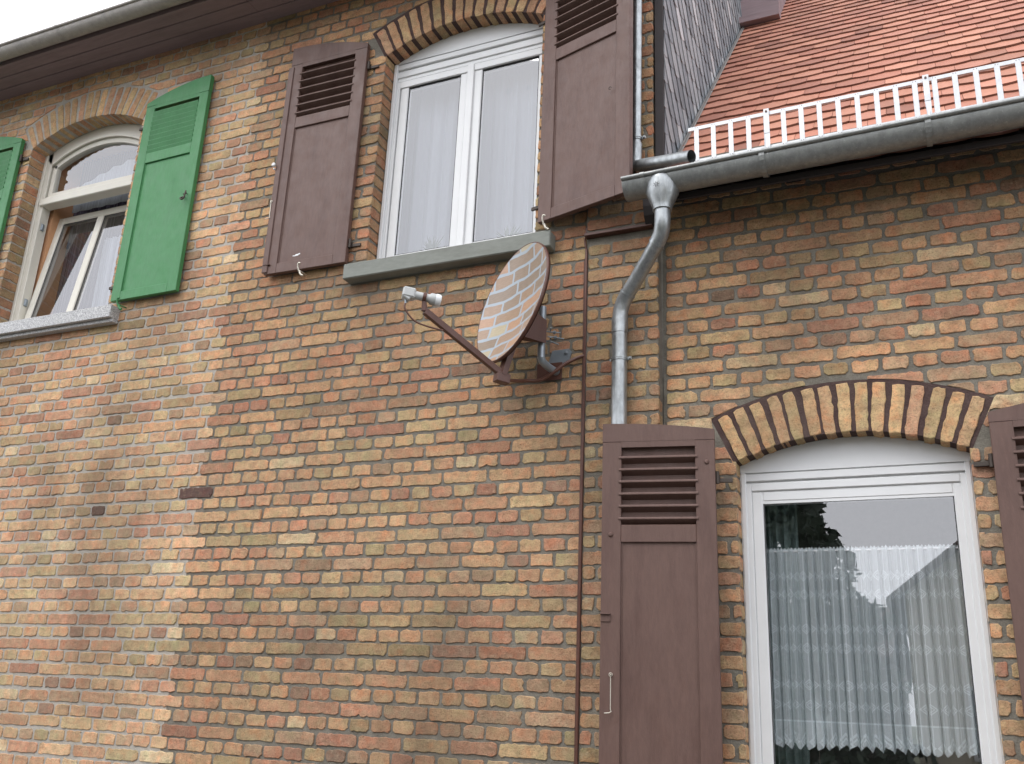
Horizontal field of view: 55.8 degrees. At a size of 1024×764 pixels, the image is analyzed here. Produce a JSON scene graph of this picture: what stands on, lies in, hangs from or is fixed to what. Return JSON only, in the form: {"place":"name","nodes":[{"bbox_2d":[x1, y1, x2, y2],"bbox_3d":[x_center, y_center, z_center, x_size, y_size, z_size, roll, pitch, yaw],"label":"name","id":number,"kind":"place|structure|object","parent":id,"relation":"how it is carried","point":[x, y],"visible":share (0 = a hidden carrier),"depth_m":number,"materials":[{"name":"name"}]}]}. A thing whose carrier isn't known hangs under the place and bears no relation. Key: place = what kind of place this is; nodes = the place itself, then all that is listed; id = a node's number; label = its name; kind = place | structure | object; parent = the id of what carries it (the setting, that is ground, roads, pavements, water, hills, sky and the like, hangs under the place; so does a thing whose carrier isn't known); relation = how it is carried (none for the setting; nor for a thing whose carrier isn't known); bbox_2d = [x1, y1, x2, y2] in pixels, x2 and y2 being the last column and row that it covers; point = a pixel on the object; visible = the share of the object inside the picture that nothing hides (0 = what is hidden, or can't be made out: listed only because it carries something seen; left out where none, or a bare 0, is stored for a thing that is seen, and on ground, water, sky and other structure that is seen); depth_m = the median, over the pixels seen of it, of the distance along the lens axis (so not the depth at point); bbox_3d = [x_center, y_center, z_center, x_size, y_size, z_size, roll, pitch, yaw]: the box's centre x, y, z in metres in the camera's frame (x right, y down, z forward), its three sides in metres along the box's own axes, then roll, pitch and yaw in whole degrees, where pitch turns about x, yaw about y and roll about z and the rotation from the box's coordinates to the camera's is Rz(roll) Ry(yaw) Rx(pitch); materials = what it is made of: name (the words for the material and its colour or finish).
{"place":"outdoors","nodes":[
{"label":"outdoors","id":0,"kind":"place"},
{"bbox_2d":[0,0,128,42],"label":"sky","id":1,"kind":"structure","parent":0,"point":[18,18],"materials":[{"name":"white"}]},
{"bbox_2d":[599,0,1023,763],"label":"brick wing","id":2,"kind":"structure","parent":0,"point":[841,196],"depth_m":4.71,"materials":[{"name":"brown brick"}]},
{"bbox_2d":[765,505,809,763],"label":"side drape","id":3,"kind":"object","parent":2,"relation":"hanging from","point":[781,525],"visible":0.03,"depth_m":4.90,"materials":[{"name":"fabric"}]},
{"bbox_2d":[767,547,957,552],"bbox_3d":[1.654,0.800,4.599,1.060,0.010,0.010,-6,-20,24],"label":"curtain rod","id":4,"kind":"object","parent":2,"relation":"attached to","point":[867,549],"visible":0.19,"depth_m":4.58,"materials":[{"name":"white metal"}]},
{"bbox_2d":[767,544,979,757],"bbox_3d":[1.640,1.216,4.449,1.016,0.927,0.046,-6,-20,24],"label":"lace curtain","id":5,"kind":"object","parent":4,"relation":"hanging from","point":[870,650],"visible":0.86,"depth_m":4.44,"materials":[{"name":"white fabric"}]},
{"bbox_2d":[740,436,1004,763],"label":"window","id":6,"kind":"structure","parent":2,"relation":"in","point":[868,468],"depth_m":4.54,"materials":[{"name":"plastic"}]},
{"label":"pavement","id":7,"kind":"structure","parent":0,"visible":0},
{"bbox_2d":[0,0,278,763],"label":"row house","id":8,"kind":"structure","parent":7,"relation":"on","point":[107,411],"depth_m":6.71,"materials":[{"name":"brick"}]},
{"bbox_2d":[9,124,141,320],"bbox_3d":[-3.302,-1.208,7.638,1.190,1.738,0.242,-6,-20,24],"label":"window","id":9,"kind":"structure","parent":8,"relation":"in","point":[48,199],"depth_m":7.73,"materials":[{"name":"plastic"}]},
{"bbox_2d":[53,149,137,313],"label":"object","id":10,"kind":"object","parent":8,"relation":"hanging from","point":[80,235],"visible":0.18,"depth_m":7.88,"materials":[{"name":"white fabric"}]},
{"bbox_2d":[72,159,134,212],"bbox_3d":[-3.200,-1.611,7.790,0.850,0.406,0.012,-6,-20,24],"label":"fanlight cloth","id":11,"kind":"object","parent":8,"relation":"hanging from","point":[126,168],"visible":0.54,"depth_m":7.81,"materials":[{"name":"white fabric"}]},
{"bbox_2d":[91,235,120,307],"bbox_3d":[-3.043,-0.760,7.511,0.560,0.870,0.032,-6,-20,24],"label":"voile panel","id":12,"kind":"object","parent":8,"relation":"hanging from","point":[107,265],"visible":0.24,"depth_m":7.62,"materials":[{"name":"white fabric"}]},
{"bbox_2d":[158,0,785,763],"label":"row house","id":13,"kind":"structure","parent":7,"relation":"on","point":[382,566],"depth_m":5.54,"materials":[{"name":"brick"}]},
{"bbox_2d":[423,236,445,249],"bbox_3d":[-0.512,-0.836,6.151,0.271,0.240,0.115,-6,-20,24],"label":"potted plant","id":14,"kind":"object","parent":13,"relation":"on","point":[430,245],"visible":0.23,"depth_m":6.17,"materials":[{"name":"white plant"}]},
{"bbox_2d":[376,23,542,258],"bbox_3d":[-0.298,-1.538,6.213,1.150,1.708,0.084,-6,-20,24],"label":"window","id":15,"kind":"structure","parent":13,"relation":"in","point":[466,57],"depth_m":6.30,"materials":[{"name":"plastic"}]},
{"bbox_2d":[398,61,538,253],"bbox_3d":[-0.232,-1.375,6.300,1.090,1.600,0.032,-6,-20,24],"label":"sheer curtain","id":16,"kind":"object","parent":13,"relation":"hanging from","point":[506,176],"visible":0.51,"depth_m":6.35,"materials":[{"name":"white fabric"}]},
{"bbox_2d":[401,242,571,385],"bbox_3d":[-0.110,-0.375,5.099,0.911,0.810,0.585,3,-19,-2],"label":"satellite dish","id":17,"kind":"object","parent":13,"relation":"attached to","point":[511,318],"visible":1,"depth_m":5.12,"materials":[{"name":"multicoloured metal"}]},
{"bbox_2d":[496,226,521,237],"bbox_3d":[-0.016,-0.871,5.944,0.212,0.247,0.101,-6,-20,24],"label":"potted plant","id":18,"kind":"object","parent":13,"relation":"on","point":[506,232],"visible":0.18,"depth_m":5.95,"materials":[{"name":"white plant"}]},
{"bbox_2d":[574,237,587,763],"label":"cable trunking","id":19,"kind":"object","parent":13,"relation":"attached to","point":[578,654],"visible":1,"depth_m":4.91,"materials":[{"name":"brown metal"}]},
{"bbox_2d":[510,355,583,382],"bbox_3d":[0.150,-0.054,5.153,0.460,0.229,0.159,10,-20,-20],"label":"aerial cable","id":20,"kind":"object","parent":19,"relation":"attached to","point":[558,368],"visible":0.95,"depth_m":5.18,"materials":[{"name":"brown plastic"}]}
]}

